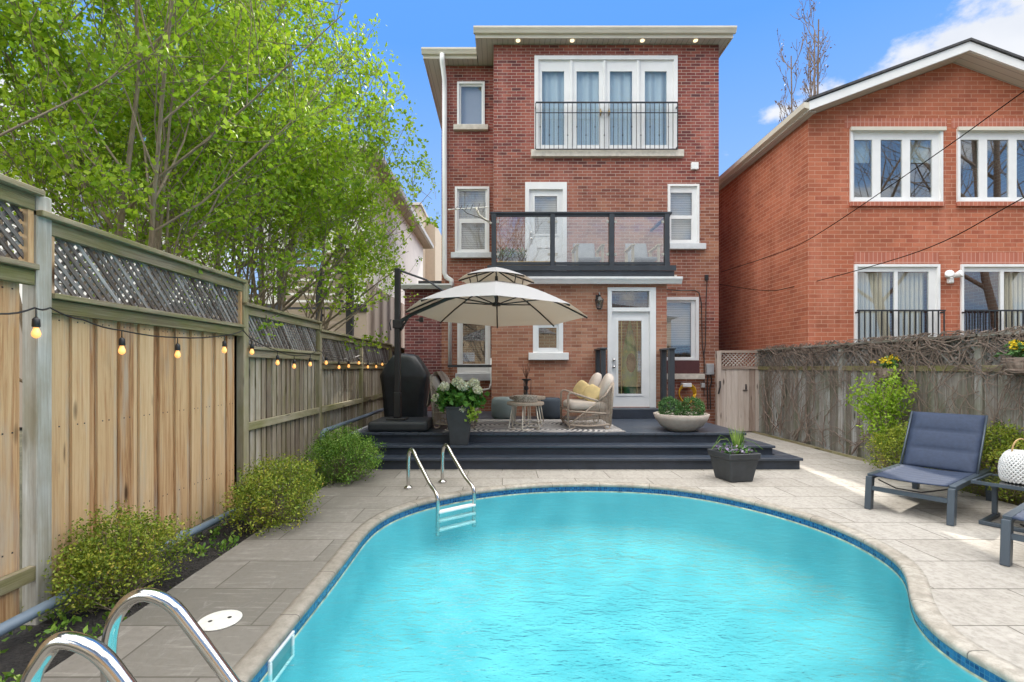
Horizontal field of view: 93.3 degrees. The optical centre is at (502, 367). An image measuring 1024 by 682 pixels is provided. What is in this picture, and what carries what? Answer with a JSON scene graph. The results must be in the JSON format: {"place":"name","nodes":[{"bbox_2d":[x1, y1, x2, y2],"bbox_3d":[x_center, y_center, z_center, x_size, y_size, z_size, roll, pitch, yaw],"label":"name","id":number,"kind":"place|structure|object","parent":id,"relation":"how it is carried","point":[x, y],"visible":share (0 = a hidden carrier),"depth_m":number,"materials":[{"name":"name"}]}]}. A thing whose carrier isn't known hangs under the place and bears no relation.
{"place":"outdoors","nodes":[
{"label":"outdoors","id":0,"kind":"place"},
{"bbox_2d":[19,427,348,613],"bbox_3d":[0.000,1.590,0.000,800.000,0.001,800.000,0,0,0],"label":"ground","id":1,"kind":"structure","parent":0,"point":[20,513],"depth_m":5.27,"materials":[{"name":"brown soil"}]},
{"bbox_2d":[0,465,341,681],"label":"soil bed","id":2,"kind":"object","parent":1,"relation":"on","point":[17,655],"visible":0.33,"depth_m":3.05,"materials":[{"name":"brown soil"}]},
{"bbox_2d":[22,500,200,623],"bbox_3d":[-2.589,1.240,3.217,0.797,0.703,1.069,0,0,0],"label":"garden shrub","id":3,"kind":"object","parent":2,"relation":"on","point":[85,563],"visible":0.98,"depth_m":3.12,"materials":[{"name":"green plant"}]},
{"bbox_2d":[0,470,332,681],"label":"bed weeds","id":4,"kind":"object","parent":2,"relation":"on","point":[54,627],"visible":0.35,"depth_m":2.92,"materials":[{"name":"green plant"}]},
{"bbox_2d":[0,408,383,636],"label":"drain pipe","id":5,"kind":"object","parent":2,"relation":"on","point":[16,621],"visible":0.34,"depth_m":2.95,"materials":[{"name":"grey plastic"}]},
{"bbox_2d":[0,174,404,624],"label":"wooden fence","id":6,"kind":"object","parent":2,"relation":"on","point":[149,422],"visible":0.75,"depth_m":3.72,"materials":[{"name":"brown wood"}]},
{"bbox_2d":[0,307,384,368],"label":"string lights","id":7,"kind":"object","parent":6,"relation":"hanging from","point":[36,326],"visible":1,"depth_m":3.85,"materials":[{"name":"black plastic"}]},
{"bbox_2d":[213,450,324,537],"bbox_3d":[-2.224,1.198,4.724,0.942,0.804,1.247,0,0,-19],"label":"garden shrub","id":8,"kind":"object","parent":2,"relation":"on","point":[263,499],"visible":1,"depth_m":4.53,"materials":[{"name":"green plant"}]},
{"bbox_2d":[297,423,386,486],"bbox_3d":[-2.132,1.171,6.471,1.216,0.876,1.030,0,0,0],"label":"garden shrub","id":9,"kind":"object","parent":2,"relation":"on","point":[334,469],"visible":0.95,"depth_m":6.29,"materials":[{"name":"green plant"}]},
{"bbox_2d":[0,0,400,322],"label":"leafy tree","id":10,"kind":"object","parent":1,"relation":"on","point":[335,201],"visible":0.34,"depth_m":6.54,"materials":[{"name":"green plant"}]},
{"bbox_2d":[0,0,403,382],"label":"leafy tree","id":11,"kind":"object","parent":1,"relation":"on","point":[127,172],"visible":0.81,"depth_m":4.56,"materials":[{"name":"green plant"}]},
{"bbox_2d":[0,142,433,426],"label":"white house","id":12,"kind":"structure","parent":1,"relation":"on","point":[371,321],"depth_m":13.46,"materials":[{"name":"white stucco"},{"name":"dark roof shingle"}]},
{"bbox_2d":[64,183,118,228],"bbox_3d":[-10.293,-4.088,12.170,1.499,1.559,0.116,0,0,0],"label":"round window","id":13,"kind":"structure","parent":12,"relation":"in","point":[90,183],"depth_m":12.16,"materials":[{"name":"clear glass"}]},
{"bbox_2d":[216,223,261,296],"bbox_3d":[-6.650,-2.750,12.213,1.160,1.960,0.095,0,0,0],"label":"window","id":14,"kind":"structure","parent":12,"relation":"in","point":[256,223],"depth_m":12.21,"materials":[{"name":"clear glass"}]},
{"bbox_2d":[291,206,324,273],"bbox_3d":[-4.900,-3.400,12.213,0.860,2.060,0.095,0,0,0],"label":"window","id":15,"kind":"structure","parent":12,"relation":"in","point":[322,206],"depth_m":12.18,"materials":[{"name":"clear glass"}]},
{"bbox_2d":[65,0,439,352],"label":"leafy tree","id":16,"kind":"object","parent":1,"relation":"on","point":[362,245],"visible":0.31,"depth_m":7.86,"materials":[{"name":"green plant"}]},
{"bbox_2d":[277,248,353,359],"bbox_3d":[-4.093,-0.550,10.600,1.642,4.100,0.120,0,0,0],"label":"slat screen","id":17,"kind":"object","parent":1,"relation":"on","point":[348,326],"visible":0.23,"depth_m":10.55,"materials":[{"name":"brown wood"}]},
{"bbox_2d":[410,202,441,280],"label":"beige house","id":18,"kind":"structure","parent":1,"relation":"on","point":[432,264],"depth_m":24.00,"materials":[{"name":"paint"}]},
{"bbox_2d":[774,0,835,122],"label":"bare tree","id":19,"kind":"object","parent":1,"relation":"on","point":[812,86],"visible":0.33,"depth_m":26.07,"materials":[{"name":"plant"}]},
{"bbox_2d":[719,37,1023,371],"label":"orange brick house","id":20,"kind":"structure","parent":1,"relation":"on","point":[809,167],"depth_m":9.65,"materials":[{"name":"brick"}]},
{"bbox_2d":[719,197,1023,290],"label":"overhead wire","id":21,"kind":"object","parent":20,"relation":"attached to","point":[896,258],"visible":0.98,"depth_m":8.02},
{"bbox_2d":[844,118,946,206],"bbox_3d":[7.848,-4.094,9.672,2.041,1.761,0.195,0,0,0],"label":"window","id":22,"kind":"structure","parent":20,"relation":"in","point":[875,130],"depth_m":9.66,"materials":[{"name":"white paint"}]},
{"bbox_2d":[854,252,939,341],"bbox_3d":[7.861,-0.925,9.692,1.699,2.745,0.155,0,0,0],"label":"patio door","id":23,"kind":"structure","parent":20,"relation":"in","point":[871,290],"depth_m":9.77,"materials":[{"name":"white paint"}]},
{"bbox_2d":[945,270,963,283],"bbox_3d":[8.901,-1.798,9.551,0.367,0.250,0.193,0,0,0],"label":"security light","id":24,"kind":"object","parent":20,"relation":"attached to","point":[950,275],"visible":1,"depth_m":9.52,"materials":[{"name":"white paint"}]},
{"bbox_2d":[951,118,1023,206],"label":"window","id":25,"kind":"structure","parent":20,"relation":"in","point":[1011,130],"depth_m":9.66,"materials":[{"name":"white paint"}]},
{"bbox_2d":[960,252,1023,334],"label":"patio door","id":26,"kind":"structure","parent":20,"relation":"in","point":[1010,285],"depth_m":9.66,"materials":[{"name":"white paint"}]},
{"bbox_2d":[42,431,1023,681],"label":"patio","id":27,"kind":"structure","parent":0,"point":[260,583],"depth_m":4.07,"materials":[{"name":"stone"}]},
{"bbox_2d":[20,587,240,681],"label":"pool ladder","id":28,"kind":"object","parent":27,"relation":"attached to","point":[102,656],"visible":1,"depth_m":1.78,"materials":[{"name":"silver metal"}]},
{"bbox_2d":[198,610,241,630],"bbox_3d":[-1.676,1.496,2.870,0.236,0.008,0.236,0,0,0],"label":"round pool plate","id":29,"kind":"object","parent":27,"relation":"on","point":[218,620],"visible":0.9,"depth_m":2.86,"materials":[{"name":"white plastic"}]},
{"bbox_2d":[404,443,475,535],"bbox_3d":[-0.743,1.419,5.860,0.602,0.881,0.911,0,0,-37],"label":"pool ladder","id":30,"kind":"object","parent":27,"relation":"attached to","point":[442,480],"visible":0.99,"depth_m":5.65,"materials":[{"name":"silver metal"}]},
{"bbox_2d":[401,26,736,423],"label":"brick house","id":31,"kind":"structure","parent":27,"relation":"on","point":[493,87],"depth_m":11.53,"materials":[{"name":"red brick"}]},
{"bbox_2d":[453,81,487,130],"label":"window","id":32,"kind":"structure","parent":31,"relation":"in","point":[470,94],"depth_m":12.45,"materials":[{"name":"white paint"}]},
{"bbox_2d":[451,186,490,257],"bbox_3d":[-0.792,-3.695,12.345,1.029,1.821,0.210,0,0,0],"label":"window","id":33,"kind":"structure","parent":31,"relation":"in","point":[471,232],"depth_m":12.45,"materials":[{"name":"white paint"}]},
{"bbox_2d":[455,323,489,380],"bbox_3d":[-0.719,-0.694,12.315,0.947,2.041,0.150,0,0,0],"label":"window","id":34,"kind":"structure","parent":31,"relation":"in","point":[466,373],"depth_m":12.30,"materials":[{"name":"white paint"}]},
{"bbox_2d":[529,190,561,261],"bbox_3d":[1.035,-3.180,11.545,0.800,2.130,0.151,0,0,0],"label":"door","id":35,"kind":"structure","parent":31,"relation":"in","point":[539,200],"depth_m":11.55,"materials":[{"name":"white paint"}]},
{"bbox_2d":[528,323,568,359],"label":"window","id":36,"kind":"structure","parent":31,"relation":"in","point":[538,353],"depth_m":10.23,"materials":[{"name":"white paint"}]},
{"bbox_2d":[487,212,675,275],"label":"roof balcony","id":37,"kind":"structure","parent":31,"relation":"attached to","point":[553,267],"depth_m":10.16,"materials":[{"name":"grey metal"}]},
{"bbox_2d":[448,202,491,223],"bbox_3d":[-0.678,-3.244,10.120,0.924,0.494,0.209,0,0,0],"label":"tv antenna","id":38,"kind":"object","parent":37,"relation":"attached to","point":[482,217],"visible":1,"depth_m":10.11,"materials":[{"name":"beige metal"}]},
{"bbox_2d":[496,247,549,261],"bbox_3d":[0.503,-2.364,10.727,1.346,0.647,0.361,0,0,0],"label":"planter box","id":39,"kind":"object","parent":37,"relation":"on","point":[513,256],"visible":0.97,"depth_m":10.62,"materials":[{"name":"grey wood"}]},
{"bbox_2d":[571,243,604,261],"bbox_3d":[1.911,-2.481,10.953,0.640,0.882,0.885,0,0,0],"label":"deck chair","id":40,"kind":"object","parent":37,"relation":"on","point":[583,252],"visible":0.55,"depth_m":11.10,"materials":[{"name":"white fabric"}]},
{"bbox_2d":[624,243,660,261],"bbox_3d":[3.133,-2.481,10.953,0.640,0.882,0.885,0,0,0],"label":"deck chair","id":41,"kind":"object","parent":37,"relation":"on","point":[635,252],"visible":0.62,"depth_m":11.10,"materials":[{"name":"white fabric"}]},
{"bbox_2d":[595,292,603,309],"bbox_3d":[2.027,-1.396,10.135,0.200,0.376,0.243,0,0,0],"label":"wall lantern","id":42,"kind":"object","parent":31,"relation":"attached to","point":[598,299],"depth_m":10.08,"materials":[{"name":"black metal"}]},
{"bbox_2d":[535,102,677,149],"bbox_3d":[2.461,-5.702,11.440,3.372,1.126,0.112,0,0,0],"label":"juliet railing","id":43,"kind":"object","parent":31,"relation":"attached to","point":[613,112],"visible":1,"depth_m":11.39,"materials":[{"name":"black metal"}]},
{"bbox_2d":[531,55,683,157],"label":"french doors","id":44,"kind":"structure","parent":31,"relation":"in","point":[557,78],"depth_m":11.54,"materials":[{"name":"white paint"}]},
{"bbox_2d":[619,292,633,301],"bbox_3d":[2.801,-1.686,10.900,0.320,0.390,0.320,0,0,0],"label":"pendant lamp","id":45,"kind":"object","parent":31,"relation":"hanging from","point":[626,297],"visible":0.89,"depth_m":10.78,"materials":[{"name":"white metal"}]},
{"bbox_2d":[622,321,638,393],"bbox_3d":[2.899,-0.160,10.984,0.399,1.900,0.259,0,0,0],"label":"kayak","id":46,"kind":"object","parent":31,"relation":"in","point":[630,365],"visible":0.85,"depth_m":10.92,"materials":[{"name":"glass"}]},
{"bbox_2d":[612,312,648,406],"bbox_3d":[2.721,-0.170,10.260,0.809,2.038,0.121,0,0,0],"label":"door","id":47,"kind":"structure","parent":31,"relation":"in","point":[619,400],"depth_m":10.28,"materials":[{"name":"white paint"}]},
{"bbox_2d":[667,297,704,378],"bbox_3d":[4.268,-0.702,11.545,1.054,1.955,0.210,0,0,0],"label":"window","id":48,"kind":"structure","parent":31,"relation":"in","point":[682,312],"depth_m":11.65,"materials":[{"name":"white paint"}]},
{"bbox_2d":[668,184,705,249],"bbox_3d":[4.383,-3.589,11.545,0.886,1.558,0.210,0,0,0],"label":"window","id":49,"kind":"structure","parent":31,"relation":"in","point":[684,226],"depth_m":11.54,"materials":[{"name":"white paint"}]},
{"bbox_2d":[667,275,708,395],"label":"wall cables","id":50,"kind":"object","parent":31,"relation":"attached to","point":[707,277],"depth_m":11.47,"materials":[{"name":"black metal"}]},
{"bbox_2d":[679,383,696,401],"bbox_3d":[4.356,0.607,11.444,0.423,0.484,0.167,0,0,0],"label":"garden hose","id":51,"kind":"object","parent":31,"relation":"hanging from","point":[690,386],"visible":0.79,"depth_m":11.37,"materials":[{"name":"yellow rubber"}]},
{"bbox_2d":[701,364,713,408],"bbox_3d":[4.866,0.449,11.479,0.290,1.080,0.097,0,0,0],"label":"electrical box","id":52,"kind":"object","parent":31,"relation":"attached to","point":[709,369],"visible":1,"depth_m":11.47,"materials":[{"name":"black metal"}]},
{"bbox_2d":[722,91,1023,271],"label":"overhead wire","id":53,"kind":"object","parent":31,"relation":"attached to","point":[893,183],"visible":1,"depth_m":7.92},
{"bbox_2d":[351,407,802,468],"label":"timber deck","id":54,"kind":"structure","parent":27,"relation":"on","point":[646,440],"depth_m":7.40,"materials":[{"name":"grey wood"}]},
{"bbox_2d":[380,353,430,416],"bbox_3d":[-1.955,0.377,9.780,0.960,1.326,0.622,0,0,0],"label":"covered grill","id":55,"kind":"object","parent":54,"relation":"on","point":[415,377],"visible":0.81,"depth_m":9.50,"materials":[{"name":"black fabric"}]},
{"bbox_2d":[430,376,489,444],"bbox_3d":[-0.663,0.659,7.516,0.822,1.061,0.729,0,0,-29],"label":"hydrangea planter","id":56,"kind":"object","parent":54,"relation":"on","point":[459,399],"visible":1,"depth_m":7.37,"materials":[{"name":"green plant"}]},
{"bbox_2d":[368,267,587,431],"bbox_3d":[-0.382,-0.324,7.983,3.443,2.714,2.832,0,0,-22],"label":"cantilever umbrella","id":57,"kind":"object","parent":54,"relation":"on","point":[497,297],"visible":0.99,"depth_m":8.12,"materials":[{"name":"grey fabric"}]},
{"bbox_2d":[491,397,516,418],"bbox_3d":[0.033,0.813,9.850,0.520,0.440,0.517,0,0,0],"label":"pouf","id":58,"kind":"object","parent":54,"relation":"on","point":[500,408],"visible":0.77,"depth_m":9.62,"materials":[{"name":"fabric"}]},
{"bbox_2d":[443,419,625,431],"bbox_3d":[0.510,1.026,8.635,2.920,0.010,1.830,0,0,0],"label":"outdoor rug","id":59,"kind":"object","parent":54,"relation":"on","point":[501,425],"visible":0.57,"depth_m":8.25,"materials":[{"name":"white fabric"}]},
{"bbox_2d":[430,373,478,428],"bbox_3d":[-0.840,0.558,8.535,0.818,0.935,0.868,0,0,0],"label":"rope armchair","id":60,"kind":"object","parent":59,"relation":"on","point":[435,383],"visible":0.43,"depth_m":8.12,"materials":[{"name":"beige fabric"}]},
{"bbox_2d":[426,371,446,407],"bbox_3d":[-1.131,0.379,8.525,0.359,0.643,0.810,0,0,0],"label":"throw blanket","id":61,"kind":"object","parent":60,"relation":"on","point":[441,375],"visible":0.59,"depth_m":8.31,"materials":[{"name":"beige fabric"}]},
{"bbox_2d":[507,401,543,430],"bbox_3d":[0.385,0.793,8.050,0.620,0.453,0.620,0,0,0],"label":"coffee table","id":62,"kind":"object","parent":59,"relation":"on","point":[527,404],"visible":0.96,"depth_m":7.88,"materials":[{"name":"grey wood"}]},
{"bbox_2d":[513,395,537,401],"bbox_3d":[0.385,0.513,8.050,0.410,0.104,0.410,0,0,0],"label":"woven tray","id":63,"kind":"object","parent":62,"relation":"on","point":[525,398],"visible":1,"depth_m":7.89,"materials":[{"name":"beige wicker"}]},
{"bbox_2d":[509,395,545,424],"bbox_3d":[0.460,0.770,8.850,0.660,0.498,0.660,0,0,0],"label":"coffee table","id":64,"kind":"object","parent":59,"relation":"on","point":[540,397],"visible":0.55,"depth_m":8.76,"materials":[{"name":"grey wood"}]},
{"bbox_2d":[521,364,530,394],"bbox_3d":[0.440,0.221,8.850,0.200,0.599,0.198,0,0,0],"label":"vase","id":65,"kind":"object","parent":64,"relation":"on","point":[526,380],"visible":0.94,"depth_m":8.83,"materials":[{"name":"black metal"}]},
{"bbox_2d":[560,373,613,428],"bbox_3d":[1.482,0.557,8.500,0.818,0.937,0.998,0,0,0],"label":"rope armchair","id":66,"kind":"object","parent":59,"relation":"on","point":[602,406],"visible":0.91,"depth_m":8.06,"materials":[{"name":"beige fabric"}]},
{"bbox_2d":[573,380,588,398],"bbox_3d":[1.420,0.393,8.620,0.222,0.342,0.336,0,0,-42],"label":"throw pillow","id":67,"kind":"object","parent":66,"relation":"on","point":[581,386],"visible":0.67,"depth_m":8.56,"materials":[{"name":"yellow fabric"}]},
{"bbox_2d":[583,384,599,401],"bbox_3d":[1.550,0.453,8.270,0.336,0.342,0.222,0,0,35],"label":"throw pillow","id":68,"kind":"object","parent":66,"relation":"on","point":[592,391],"visible":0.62,"depth_m":8.21,"materials":[{"name":"yellow fabric"}]},
{"bbox_2d":[535,397,559,418],"bbox_3d":[0.944,0.818,9.850,0.540,0.430,0.537,0,0,0],"label":"pouf","id":69,"kind":"object","parent":54,"relation":"on","point":[551,408],"visible":0.64,"depth_m":9.61,"materials":[{"name":"fabric"}]},
{"bbox_2d":[594,348,606,378],"bbox_3d":[2.017,0.317,9.935,0.140,1.433,0.630,0,0,0],"label":"stair rail","id":70,"kind":"object","parent":54,"relation":"on","point":[600,360],"visible":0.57,"depth_m":9.69,"materials":[{"name":"grey metal"}]},
{"bbox_2d":[659,348,675,410],"bbox_3d":[3.392,0.317,9.935,0.140,1.433,0.630,0,0,0],"label":"stair rail","id":71,"kind":"object","parent":54,"relation":"on","point":[663,372],"visible":0.69,"depth_m":9.76,"materials":[{"name":"grey metal"}]},
{"bbox_2d":[653,396,709,431],"bbox_3d":[2.949,0.747,7.980,0.880,0.573,0.880,0,0,0],"label":"bowl planter","id":72,"kind":"object","parent":54,"relation":"on","point":[679,419],"visible":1,"depth_m":7.83,"materials":[{"name":"stone"}]},
{"bbox_2d":[276,496,966,681],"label":"pool shell","id":73,"kind":"object","parent":27,"relation":"in","point":[423,666],"visible":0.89,"depth_m":4.82},
{"bbox_2d":[268,631,294,681],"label":"pool skimmer","id":74,"kind":"object","parent":73,"relation":"attached to","point":[280,655],"visible":0.98,"depth_m":2.69,"materials":[{"name":"white paint"}]},
{"bbox_2d":[262,492,982,681],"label":"pool upper wall","id":75,"kind":"structure","parent":73,"relation":"on","point":[961,672],"depth_m":4.70,"materials":[{"name":"tile"}]},
{"bbox_2d":[260,491,987,681],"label":"pool edge border","id":76,"kind":"object","parent":75,"relation":"on","point":[956,663],"visible":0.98,"depth_m":4.75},
{"bbox_2d":[251,487,1006,681],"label":"pool tile band","id":77,"kind":"object","parent":76,"relation":"on","point":[976,669],"visible":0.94,"depth_m":4.64,"materials":[{"name":"blue tile"}]},
{"bbox_2d":[232,481,1023,681],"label":"pool coping","id":78,"kind":"object","parent":27,"relation":"on","point":[251,662],"visible":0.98,"depth_m":3.37,"materials":[{"name":"stone"}]},
{"bbox_2d":[707,425,761,481],"bbox_3d":[3.087,1.125,6.496,0.671,0.750,0.472,0,0,-12],"label":"square planter","id":79,"kind":"object","parent":27,"relation":"on","point":[736,461],"visible":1,"depth_m":6.35,"materials":[{"name":"grey plastic"}]},
{"bbox_2d":[844,362,926,465],"bbox_3d":[5.612,0.705,6.981,1.018,1.594,1.075,0,0,0],"label":"forsythia shrub","id":80,"kind":"object","parent":27,"relation":"on","point":[889,400],"visible":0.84,"depth_m":6.99,"materials":[{"name":"green plant"}]},
{"bbox_2d":[858,418,932,468],"bbox_3d":[5.406,1.115,6.589,0.960,0.847,0.832,0,0,25],"label":"garden shrub","id":81,"kind":"object","parent":27,"relation":"on","point":[894,441],"visible":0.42,"depth_m":6.59,"materials":[{"name":"green plant"}]},
{"bbox_2d":[864,411,994,525],"bbox_3d":[4.724,1.020,5.321,1.620,0.980,0.716,0,0,-35],"label":"sun lounger","id":82,"kind":"object","parent":27,"relation":"on","point":[952,443],"visible":1,"depth_m":5.39,"materials":[{"name":"blue fabric"}]},
{"bbox_2d":[971,473,1023,532],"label":"side table","id":83,"kind":"object","parent":27,"relation":"on","point":[994,481],"visible":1,"depth_m":4.68,"materials":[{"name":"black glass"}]},
{"bbox_2d":[998,438,1023,484],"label":"white lantern","id":84,"kind":"object","parent":83,"relation":"on","point":[1010,470],"visible":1,"depth_m":4.60,"materials":[{"name":"paint"}]},
{"bbox_2d":[999,502,1023,566],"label":"sun lounger","id":85,"kind":"object","parent":27,"relation":"on","point":[1008,536],"visible":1,"depth_m":3.67,"materials":[{"name":"grey metal"}]},
{"bbox_2d":[276,493,959,681],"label":"water","id":86,"kind":"structure","parent":0,"point":[601,513],"depth_m":4.01,"materials":[{"name":"teal liquid"}]},
{"label":"soil strip","id":87,"kind":"structure","parent":0,"visible":0},
{"bbox_2d":[750,330,1023,504],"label":"fence","id":88,"kind":"object","parent":87,"relation":"on","point":[841,412],"visible":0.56,"depth_m":8.02,"materials":[{"name":"wood"}]},
{"bbox_2d":[715,350,759,430],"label":"wooden gate","id":89,"kind":"structure","parent":88,"relation":"attached to","point":[736,396],"depth_m":11.19,"materials":[{"name":"beige wood"}]},
{"bbox_2d":[870,354,903,381],"bbox_3d":[5.819,0.011,7.253,0.435,0.463,0.328,0,0,-16],"label":"flower basket","id":90,"kind":"object","parent":88,"relation":"hanging from","point":[881,373],"visible":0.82,"depth_m":7.19,"materials":[{"name":"yellow plant"}]},
{"bbox_2d":[758,325,1023,471],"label":"climbing vine","id":91,"kind":"object","parent":88,"relation":"attached to","point":[917,349],"visible":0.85,"depth_m":7.23,"materials":[{"name":"brown plant"}]},
{"bbox_2d":[993,339,1023,376],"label":"flower basket","id":92,"kind":"object","parent":88,"relation":"hanging from","point":[1014,364],"visible":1,"depth_m":5.38,"materials":[{"name":"yellow plant"}]},
{"bbox_2d":[938,417,1023,504],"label":"garden shrub","id":93,"kind":"object","parent":87,"relation":"on","point":[1010,495],"visible":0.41,"depth_m":5.45,"materials":[{"name":"green plant"}]}
]}

